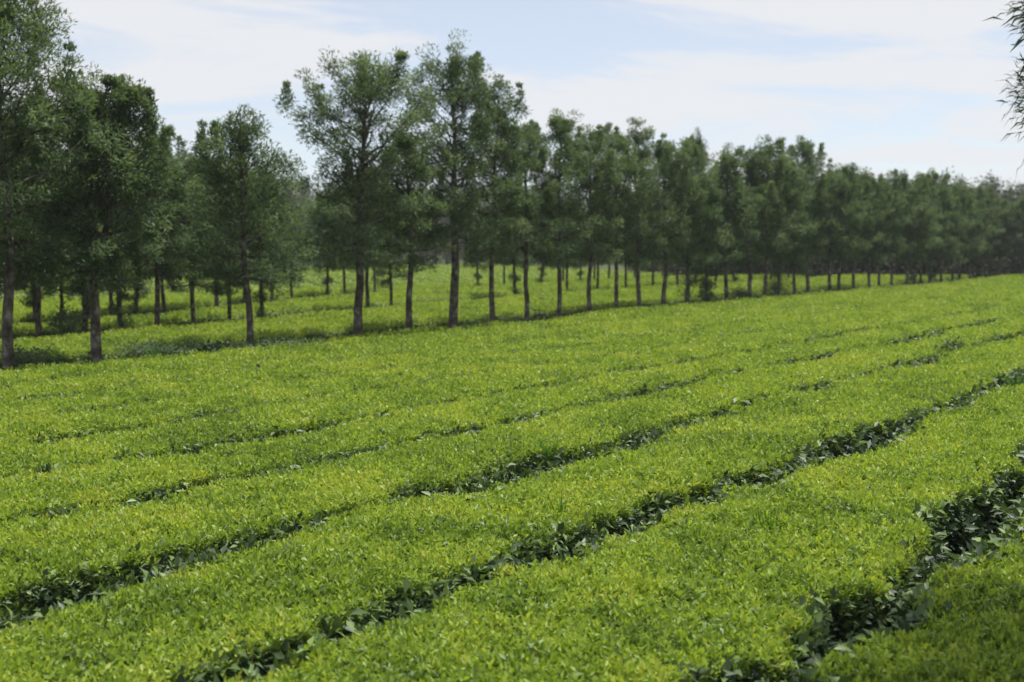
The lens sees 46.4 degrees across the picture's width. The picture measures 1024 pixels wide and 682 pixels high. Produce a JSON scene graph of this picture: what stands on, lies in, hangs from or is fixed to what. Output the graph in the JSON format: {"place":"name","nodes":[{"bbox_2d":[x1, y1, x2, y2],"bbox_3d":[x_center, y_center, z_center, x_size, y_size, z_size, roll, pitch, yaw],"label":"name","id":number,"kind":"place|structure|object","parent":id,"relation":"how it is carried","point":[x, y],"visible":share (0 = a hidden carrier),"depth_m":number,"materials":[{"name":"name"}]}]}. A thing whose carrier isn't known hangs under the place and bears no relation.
{"place":"outdoors","nodes":[
{"label":"outdoors","id":0,"kind":"place"},
{"bbox_2d":[0,234,1002,300],"bbox_3d":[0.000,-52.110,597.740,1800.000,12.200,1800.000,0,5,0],"label":"ground","id":1,"kind":"structure","parent":0,"point":[620,268],"depth_m":150.41,"materials":[{"name":"green plant"}]},
{"bbox_2d":[0,103,60,272],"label":"windbreak tree","id":2,"kind":"object","parent":1,"relation":"on","point":[9,179],"visible":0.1,"depth_m":29.79,"materials":[{"name":"green plant"}]},
{"bbox_2d":[0,343,63,368],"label":"shrub","id":3,"kind":"object","parent":1,"relation":"on","point":[29,358],"visible":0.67,"depth_m":24.29,"materials":[{"name":"green plant"}]},
{"bbox_2d":[0,199,68,322],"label":"windbreak tree","id":4,"kind":"object","parent":1,"relation":"on","point":[32,303],"visible":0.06,"depth_m":36.01,"materials":[{"name":"green plant"}]},
{"bbox_2d":[0,117,85,336],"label":"windbreak tree","id":5,"kind":"object","parent":1,"relation":"on","point":[38,327],"visible":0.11,"depth_m":30.91,"materials":[{"name":"green plant"}]},
{"bbox_2d":[27,216,99,318],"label":"windbreak tree","id":6,"kind":"object","parent":1,"relation":"on","point":[61,289],"visible":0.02,"depth_m":37.11,"materials":[{"name":"green plant"}]},
{"bbox_2d":[39,294,89,335],"bbox_3d":[-11.757,-0.329,31.508,1.297,1.808,1.403,-2,5,-19],"label":"shrub","id":7,"kind":"object","parent":1,"relation":"on","point":[70,318],"visible":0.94,"depth_m":31.29,"materials":[{"name":"green plant"}]},
{"bbox_2d":[0,0,137,372],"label":"windbreak tree","id":8,"kind":"object","parent":1,"relation":"on","point":[12,261],"visible":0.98,"depth_m":23.26,"materials":[{"name":"green plant"}]},
{"bbox_2d":[14,99,128,335],"bbox_3d":[-11.616,-3.052,32.082,3.553,7.350,3.174,2,5,19],"label":"windbreak tree","id":9,"kind":"object","parent":1,"relation":"on","point":[85,298],"visible":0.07,"depth_m":32.33,"materials":[{"name":"green plant"}]},
{"bbox_2d":[1,67,185,362],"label":"windbreak tree","id":10,"kind":"object","parent":1,"relation":"on","point":[124,98],"visible":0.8,"depth_m":24.83,"materials":[{"name":"green plant"}]},
{"bbox_2d":[79,148,170,328],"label":"windbreak tree","id":11,"kind":"object","parent":1,"relation":"on","point":[120,297],"visible":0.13,"depth_m":33.58,"materials":[{"name":"green plant"}]},
{"bbox_2d":[114,180,177,315],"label":"windbreak tree","id":12,"kind":"object","parent":1,"relation":"on","point":[134,309],"visible":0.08,"depth_m":40.93,"materials":[{"name":"green plant"}]},
{"bbox_2d":[134,257,173,294],"bbox_3d":[-24.554,-4.574,78.648,1.426,2.307,48.136,-2,5,-20],"label":"slope tea hedge","id":13,"kind":"object","parent":1,"relation":"on","point":[148,288],"visible":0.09,"depth_m":62.68,"materials":[{"name":"green plant"}]},
{"bbox_2d":[108,123,213,325],"bbox_3d":[-10.210,-2.978,34.668,3.136,6.749,3.426,0,5,-5],"label":"windbreak tree","id":14,"kind":"object","parent":1,"relation":"on","point":[176,194],"visible":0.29,"depth_m":34.58,"materials":[{"name":"green plant"}]},
{"bbox_2d":[114,337,223,356],"bbox_3d":[-7.827,0.435,26.857,2.242,1.055,2.003,-4,6,-41],"label":"shrub","id":15,"kind":"object","parent":1,"relation":"on","point":[141,346],"visible":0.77,"depth_m":26.56,"materials":[{"name":"green plant"}]},
{"bbox_2d":[142,187,200,312],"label":"windbreak tree","id":16,"kind":"object","parent":1,"relation":"on","point":[163,303],"visible":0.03,"depth_m":42.39,"materials":[{"name":"green plant"}]},
{"bbox_2d":[150,261,206,293],"bbox_3d":[-23.352,-4.598,80.252,1.474,2.109,48.107,-2,5,-20],"label":"slope tea hedge","id":17,"kind":"object","parent":1,"relation":"on","point":[186,288],"visible":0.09,"depth_m":63.54,"materials":[{"name":"green plant"}]},
{"bbox_2d":[144,152,226,324],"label":"windbreak tree","id":18,"kind":"object","parent":1,"relation":"on","point":[187,176],"visible":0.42,"depth_m":35.89,"materials":[{"name":"green plant"}]},
{"bbox_2d":[182,169,275,320],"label":"windbreak tree","id":19,"kind":"object","parent":1,"relation":"on","point":[229,312],"visible":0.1,"depth_m":37.39,"materials":[{"name":"green plant"}]},
{"bbox_2d":[155,103,318,345],"bbox_3d":[-6.525,-2.370,28.623,3.861,6.550,3.343,0,5,0],"label":"windbreak tree","id":20,"kind":"object","parent":1,"relation":"on","point":[215,169],"visible":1,"depth_m":28.29,"materials":[{"name":"green plant"}]},
{"bbox_2d":[214,165,307,320],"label":"windbreak tree","id":21,"kind":"object","parent":1,"relation":"on","point":[261,295],"visible":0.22,"depth_m":38.98,"materials":[{"name":"green plant"}]},
{"bbox_2d":[208,336,337,353],"bbox_3d":[-5.540,0.388,27.420,2.723,1.064,3.248,3,5,29],"label":"shrub","id":22,"kind":"object","parent":1,"relation":"on","point":[268,341],"visible":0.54,"depth_m":27.43,"materials":[{"name":"green plant"}]},
{"bbox_2d":[258,177,305,301],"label":"windbreak tree","id":23,"kind":"object","parent":1,"relation":"on","point":[291,225],"visible":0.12,"depth_m":49.44,"materials":[{"name":"green plant"}]},
{"bbox_2d":[273,198,317,297],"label":"windbreak tree","id":24,"kind":"object","parent":1,"relation":"on","point":[300,227],"visible":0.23,"depth_m":50.99,"materials":[{"name":"green plant"}]},
{"bbox_2d":[282,269,349,287],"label":"slope tea hedge","id":25,"kind":"object","parent":1,"relation":"on","point":[313,280],"visible":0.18,"depth_m":72.92,"materials":[{"name":"green plant"}]},
{"bbox_2d":[0,274,631,306],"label":"tea hedge","id":26,"kind":"object","parent":1,"relation":"on","point":[106,297],"visible":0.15,"depth_m":54.01,"materials":[{"name":"green plant"}]},
{"bbox_2d":[297,188,355,295],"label":"windbreak tree","id":27,"kind":"object","parent":1,"relation":"on","point":[327,280],"visible":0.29,"depth_m":54.30,"materials":[{"name":"green plant"}]},
{"bbox_2d":[0,273,655,312],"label":"tea hedge","id":28,"kind":"object","parent":1,"relation":"on","point":[21,307],"visible":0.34,"depth_m":51.77,"materials":[{"name":"green plant"}]},
{"bbox_2d":[297,270,364,285],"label":"slope tea hedge","id":29,"kind":"object","parent":1,"relation":"on","point":[338,279],"visible":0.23,"depth_m":75.64,"materials":[{"name":"green plant"}]},
{"bbox_2d":[0,274,671,324],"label":"tea hedge","id":30,"kind":"object","parent":1,"relation":"on","point":[146,309],"visible":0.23,"depth_m":46.66,"materials":[{"name":"green plant"}]},
{"bbox_2d":[312,190,370,294],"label":"windbreak tree","id":31,"kind":"object","parent":1,"relation":"on","point":[344,283],"visible":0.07,"depth_m":56.43,"materials":[{"name":"green plant"}]},
{"bbox_2d":[307,270,394,286],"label":"slope tea hedge","id":32,"kind":"object","parent":1,"relation":"on","point":[350,276],"visible":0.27,"depth_m":79.91,"materials":[{"name":"green plant"}]},
{"bbox_2d":[0,274,728,326],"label":"tea hedge","id":33,"kind":"object","parent":1,"relation":"on","point":[187,310],"visible":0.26,"depth_m":52.67,"materials":[{"name":"green plant"}]},
{"bbox_2d":[273,45,456,335],"bbox_3d":[-3.867,-3.518,31.451,4.877,8.372,4.067,0,5,0],"label":"windbreak tree","id":34,"kind":"object","parent":1,"relation":"on","point":[367,87],"visible":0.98,"depth_m":31.30,"materials":[{"name":"green plant"}]},
{"bbox_2d":[331,161,404,307],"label":"windbreak tree","id":35,"kind":"object","parent":1,"relation":"on","point":[376,262],"visible":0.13,"depth_m":44.09,"materials":[{"name":"green plant"}]},
{"bbox_2d":[311,267,450,283],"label":"slope tea hedge","id":36,"kind":"object","parent":1,"relation":"on","point":[431,279],"visible":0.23,"depth_m":80.47,"materials":[{"name":"green plant"}]},
{"bbox_2d":[0,273,768,335],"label":"tea hedge","id":37,"kind":"object","parent":1,"relation":"on","point":[240,309],"visible":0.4,"depth_m":47.24,"materials":[{"name":"green plant"}]},
{"bbox_2d":[369,181,417,304],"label":"windbreak tree","id":38,"kind":"object","parent":1,"relation":"on","point":[390,271],"visible":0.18,"depth_m":45.80,"materials":[{"name":"green plant"}]},
{"bbox_2d":[0,273,811,339],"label":"tea hedge","id":39,"kind":"object","parent":1,"relation":"on","point":[377,302],"visible":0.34,"depth_m":45.44,"materials":[{"name":"green plant"}]},
{"bbox_2d":[370,131,467,331],"bbox_3d":[-2.723,-2.670,33.371,2.567,6.379,2.905,-3,6,-36],"label":"windbreak tree","id":40,"kind":"object","parent":1,"relation":"on","point":[412,261],"visible":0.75,"depth_m":33.15,"materials":[{"name":"green plant"}]},
{"bbox_2d":[0,273,871,345],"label":"tea hedge","id":41,"kind":"object","parent":1,"relation":"on","point":[280,318],"visible":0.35,"depth_m":41.00,"materials":[{"name":"green plant"}]},
{"bbox_2d":[389,28,526,329],"bbox_3d":[-1.741,-4.346,35.315,3.917,9.388,3.952,-5,7,-44],"label":"windbreak tree","id":42,"kind":"object","parent":1,"relation":"on","point":[455,77],"visible":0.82,"depth_m":34.76,"materials":[{"name":"green plant"}]},
{"bbox_2d":[0,274,926,354],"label":"tea hedge","id":43,"kind":"object","parent":1,"relation":"on","point":[238,328],"visible":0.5,"depth_m":37.63,"materials":[{"name":"green plant"}]},
{"bbox_2d":[457,207,495,285],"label":"windbreak tree","id":44,"kind":"object","parent":1,"relation":"on","point":[477,277],"visible":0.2,"depth_m":66.58,"materials":[{"name":"green plant"}]},
{"bbox_2d":[0,273,974,367],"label":"tea hedge","id":45,"kind":"object","parent":1,"relation":"on","point":[536,313],"visible":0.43,"depth_m":36.69,"materials":[{"name":"green plant"}]},
{"bbox_2d":[439,73,543,320],"bbox_3d":[-0.650,-4.046,37.337,3.178,8.469,2.906,2,5,19],"label":"windbreak tree","id":46,"kind":"object","parent":1,"relation":"on","point":[500,124],"visible":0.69,"depth_m":36.78,"materials":[{"name":"green plant"}]},
{"bbox_2d":[0,273,1010,372],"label":"tea hedge","id":47,"kind":"object","parent":1,"relation":"on","point":[493,323],"visible":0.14,"depth_m":34.40,"materials":[{"name":"green plant"}]},
{"bbox_2d":[0,330,1023,681],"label":"tea hedge","id":48,"kind":"object","parent":1,"relation":"on","point":[228,614],"visible":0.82,"depth_m":9.57,"materials":[{"name":"green plant"}]},
{"bbox_2d":[0,315,1023,622],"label":"tea hedge","id":49,"kind":"object","parent":1,"relation":"on","point":[82,549],"visible":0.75,"depth_m":11.98,"materials":[{"name":"green plant"}]},
{"bbox_2d":[0,293,1023,480],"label":"tea hedge","id":50,"kind":"object","parent":1,"relation":"on","point":[300,414],"visible":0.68,"depth_m":18.10,"materials":[{"name":"green plant"}]},
{"bbox_2d":[0,287,1023,445],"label":"tea hedge","id":51,"kind":"object","parent":1,"relation":"on","point":[38,428],"visible":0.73,"depth_m":20.33,"materials":[{"name":"green plant"}]},
{"bbox_2d":[0,281,1023,418],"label":"tea hedge","id":52,"kind":"object","parent":1,"relation":"on","point":[161,388],"visible":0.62,"depth_m":23.77,"materials":[{"name":"green plant"}]},
{"bbox_2d":[0,276,1023,402],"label":"tea hedge","id":53,"kind":"object","parent":1,"relation":"on","point":[107,379],"visible":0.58,"depth_m":25.03,"materials":[{"name":"green plant"}]},
{"bbox_2d":[0,273,1023,384],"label":"tea hedge","id":54,"kind":"object","parent":1,"relation":"on","point":[60,370],"visible":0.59,"depth_m":29.09,"materials":[{"name":"green plant"}]},
{"bbox_2d":[478,178,545,293],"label":"windbreak tree","id":55,"kind":"object","parent":1,"relation":"on","point":[513,275],"visible":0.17,"depth_m":54.91,"materials":[{"name":"green plant"}]},
{"bbox_2d":[0,300,1023,523],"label":"tea hedge","id":56,"kind":"object","parent":1,"relation":"on","point":[95,482],"visible":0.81,"depth_m":15.24,"materials":[{"name":"green plant"}]},
{"bbox_2d":[4,107,1023,277],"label":"distant wood","id":57,"kind":"object","parent":1,"relation":"on","point":[1010,266],"visible":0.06,"depth_m":100.20,"materials":[{"name":"green plant"}]},
{"bbox_2d":[476,118,586,320],"bbox_3d":[0.538,-3.558,38.614,3.173,7.290,3.470,-4,6,-40],"label":"windbreak tree","id":58,"kind":"object","parent":1,"relation":"on","point":[534,166],"visible":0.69,"depth_m":38.41,"materials":[{"name":"green plant"}]},
{"bbox_2d":[522,199,556,282],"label":"windbreak tree","id":59,"kind":"object","parent":1,"relation":"on","point":[541,274],"visible":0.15,"depth_m":71.79,"materials":[{"name":"green plant"}]},
{"bbox_2d":[518,108,607,319],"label":"windbreak tree","id":60,"kind":"object","parent":1,"relation":"on","point":[560,124],"visible":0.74,"depth_m":39.86,"materials":[{"name":"green plant"}]},
{"bbox_2d":[541,200,584,289],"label":"windbreak tree","id":61,"kind":"object","parent":1,"relation":"on","point":[569,262],"visible":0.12,"depth_m":58.98,"materials":[{"name":"green plant"}]},
{"bbox_2d":[561,124,630,313],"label":"windbreak tree","id":62,"kind":"object","parent":1,"relation":"on","point":[599,178],"visible":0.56,"depth_m":41.58,"materials":[{"name":"green plant"}]},
{"bbox_2d":[578,191,613,288],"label":"windbreak tree","id":63,"kind":"object","parent":1,"relation":"on","point":[597,281],"visible":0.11,"depth_m":61.40,"materials":[{"name":"green plant"}]},
{"bbox_2d":[569,122,654,306],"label":"windbreak tree","id":64,"kind":"object","parent":1,"relation":"on","point":[620,147],"visible":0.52,"depth_m":43.23,"materials":[{"name":"green plant"}]},
{"bbox_2d":[209,382,1023,681],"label":"tea hedge","id":65,"kind":"object","parent":1,"relation":"on","point":[717,588],"visible":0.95,"depth_m":8.43,"materials":[{"name":"green plant"}]},
{"bbox_2d":[741,505,799,532],"bbox_3d":[2.190,1.546,10.119,0.353,0.362,0.434,-4,6,-38],"label":"grass tuft","id":66,"kind":"object","parent":65,"relation":"on","point":[763,522],"visible":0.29,"depth_m":10.09,"materials":[{"name":"green plant"}]},
{"bbox_2d":[596,189,653,287],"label":"windbreak tree","id":67,"kind":"object","parent":1,"relation":"on","point":[625,275],"visible":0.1,"depth_m":63.79,"materials":[{"name":"green plant"}]},
{"bbox_2d":[601,116,682,306],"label":"windbreak tree","id":68,"kind":"object","parent":1,"relation":"on","point":[641,153],"visible":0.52,"depth_m":44.74,"materials":[{"name":"green plant"}]},
{"bbox_2d":[634,193,668,285],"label":"windbreak tree","id":69,"kind":"object","parent":1,"relation":"on","point":[653,264],"visible":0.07,"depth_m":66.05,"materials":[{"name":"green plant"}]},
{"bbox_2d":[625,132,698,304],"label":"windbreak tree","id":70,"kind":"object","parent":1,"relation":"on","point":[658,149],"visible":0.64,"depth_m":46.27,"materials":[{"name":"green plant"}]},
{"bbox_2d":[655,180,702,286],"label":"windbreak tree","id":71,"kind":"object","parent":1,"relation":"on","point":[677,275],"visible":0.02,"depth_m":68.36,"materials":[{"name":"green plant"}]},
{"bbox_2d":[645,136,729,303],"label":"windbreak tree","id":72,"kind":"object","parent":1,"relation":"on","point":[698,200],"visible":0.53,"depth_m":47.97,"materials":[{"name":"green plant"}]},
{"bbox_2d":[682,127,714,280],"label":"windbreak tree","id":73,"kind":"object","parent":1,"relation":"on","point":[699,142],"visible":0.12,"depth_m":69.47,"materials":[{"name":"green plant"}]},
{"bbox_2d":[674,173,742,302],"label":"windbreak tree","id":74,"kind":"object","parent":1,"relation":"on","point":[706,295],"visible":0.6,"depth_m":49.41,"materials":[{"name":"green plant"}]},
{"bbox_2d":[700,142,765,301],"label":"windbreak tree","id":75,"kind":"object","parent":1,"relation":"on","point":[728,162],"visible":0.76,"depth_m":50.45,"materials":[{"name":"green plant"}]},
{"bbox_2d":[728,284,755,298],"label":"shrub","id":76,"kind":"object","parent":1,"relation":"on","point":[741,293],"visible":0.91,"depth_m":52.53,"materials":[{"name":"green plant"}]},
{"bbox_2d":[717,145,790,295],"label":"windbreak tree","id":77,"kind":"object","parent":1,"relation":"on","point":[753,174],"visible":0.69,"depth_m":52.36,"materials":[{"name":"green plant"}]},
{"bbox_2d":[738,134,808,296],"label":"windbreak tree","id":78,"kind":"object","parent":1,"relation":"on","point":[783,159],"visible":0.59,"depth_m":53.40,"materials":[{"name":"green plant"}]},
{"bbox_2d":[759,275,797,296],"bbox_3d":[12.505,-2.354,56.292,1.778,1.790,1.483,-1,5,-8],"label":"shrub","id":79,"kind":"object","parent":1,"relation":"on","point":[771,283],"visible":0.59,"depth_m":56.06,"materials":[{"name":"green plant"}]},
{"bbox_2d":[750,158,818,295],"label":"windbreak tree","id":80,"kind":"object","parent":1,"relation":"on","point":[794,185],"visible":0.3,"depth_m":55.28,"materials":[{"name":"green plant"}]},
{"bbox_2d":[777,168,824,295],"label":"windbreak tree","id":81,"kind":"object","parent":1,"relation":"on","point":[795,257],"visible":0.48,"depth_m":56.48,"materials":[{"name":"green plant"}]},
{"bbox_2d":[781,134,841,292],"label":"windbreak tree","id":82,"kind":"object","parent":1,"relation":"on","point":[808,156],"visible":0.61,"depth_m":57.86,"materials":[{"name":"green plant"}]},
{"bbox_2d":[799,166,870,291],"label":"windbreak tree","id":83,"kind":"object","parent":1,"relation":"on","point":[839,219],"visible":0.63,"depth_m":59.70,"materials":[{"name":"green plant"}]},
{"bbox_2d":[816,161,872,291],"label":"windbreak tree","id":84,"kind":"object","parent":1,"relation":"on","point":[853,182],"visible":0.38,"depth_m":61.17,"materials":[{"name":"green plant"}]},
{"bbox_2d":[826,165,884,288],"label":"windbreak tree","id":85,"kind":"object","parent":1,"relation":"on","point":[866,188],"visible":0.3,"depth_m":63.00,"materials":[{"name":"green plant"}]},
{"bbox_2d":[849,172,903,287],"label":"windbreak tree","id":86,"kind":"object","parent":1,"relation":"on","point":[878,189],"visible":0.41,"depth_m":64.37,"materials":[{"name":"green plant"}]},
{"bbox_2d":[865,176,909,288],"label":"windbreak tree","id":87,"kind":"object","parent":1,"relation":"on","point":[888,195],"visible":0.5,"depth_m":65.95,"materials":[{"name":"green plant"}]},
{"bbox_2d":[863,168,927,285],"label":"windbreak tree","id":88,"kind":"object","parent":1,"relation":"on","point":[903,187],"visible":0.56,"depth_m":67.03,"materials":[{"name":"green plant"}]},
{"bbox_2d":[786,487,1023,681],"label":"tea hedge","id":89,"kind":"object","parent":1,"relation":"on","point":[959,618],"visible":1,"depth_m":7.46,"materials":[{"name":"green plant"}]},
{"bbox_2d":[883,182,941,285],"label":"windbreak tree","id":90,"kind":"object","parent":1,"relation":"on","point":[907,232],"visible":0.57,"depth_m":68.94,"materials":[{"name":"green plant"}]},
{"bbox_2d":[895,171,943,285],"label":"windbreak tree","id":91,"kind":"object","parent":1,"relation":"on","point":[926,188],"visible":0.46,"depth_m":70.51,"materials":[{"name":"green plant"}]},
{"bbox_2d":[895,195,951,283],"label":"windbreak tree","id":92,"kind":"object","parent":1,"relation":"on","point":[938,208],"visible":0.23,"depth_m":72.30,"materials":[{"name":"green plant"}]},
{"bbox_2d":[908,167,960,284],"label":"windbreak tree","id":93,"kind":"object","parent":1,"relation":"on","point":[942,189],"visible":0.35,"depth_m":74.03,"materials":[{"name":"green plant"}]},
{"bbox_2d":[929,336,966,351],"bbox_3d":[9.915,0.405,27.103,0.924,1.066,1.087,3,5,29],"label":"shrub","id":94,"kind":"object","parent":1,"relation":"on","point":[961,344],"visible":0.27,"depth_m":27.06,"materials":[{"name":"green plant"}]},
{"bbox_2d":[927,185,975,282],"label":"windbreak tree","id":95,"kind":"object","parent":1,"relation":"on","point":[953,225],"visible":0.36,"depth_m":75.43,"materials":[{"name":"green plant"}]},
{"bbox_2d":[940,182,974,281],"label":"windbreak tree","id":96,"kind":"object","parent":1,"relation":"on","point":[963,200],"visible":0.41,"depth_m":77.56,"materials":[{"name":"green plant"}]},
{"bbox_2d":[939,183,988,280],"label":"windbreak tree","id":97,"kind":"object","parent":1,"relation":"on","point":[984,210],"visible":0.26,"depth_m":79.18,"materials":[{"name":"green plant"}]},
{"bbox_2d":[955,197,995,279],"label":"windbreak tree","id":98,"kind":"object","parent":1,"relation":"on","point":[979,230],"visible":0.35,"depth_m":81.12,"materials":[{"name":"green plant"}]},
{"bbox_2d":[962,198,1006,277],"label":"windbreak tree","id":99,"kind":"object","parent":1,"relation":"on","point":[997,224],"visible":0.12,"depth_m":87.83,"materials":[{"name":"green plant"}]},
{"bbox_2d":[966,182,1013,276],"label":"windbreak tree","id":100,"kind":"object","parent":1,"relation":"on","point":[987,199],"visible":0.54,"depth_m":83.75,"materials":[{"name":"green plant"}]},
{"bbox_2d":[984,199,1021,274],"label":"windbreak tree","id":101,"kind":"object","parent":1,"relation":"on","point":[1002,202],"visible":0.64,"depth_m":87.47,"materials":[{"name":"green plant"}]},
{"bbox_2d":[983,1,1023,175],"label":"overhanging tree","id":102,"kind":"object","parent":1,"relation":"on","point":[1021,78],"visible":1,"depth_m":7.84,"materials":[{"name":"green plant"}]},
{"bbox_2d":[999,194,1023,274],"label":"windbreak tree","id":103,"kind":"object","parent":1,"relation":"on","point":[1019,205],"visible":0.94,"depth_m":87.34,"materials":[{"name":"green plant"}]},
{"bbox_2d":[1,0,1023,224],"label":"sky","id":104,"kind":"structure","parent":0,"point":[912,86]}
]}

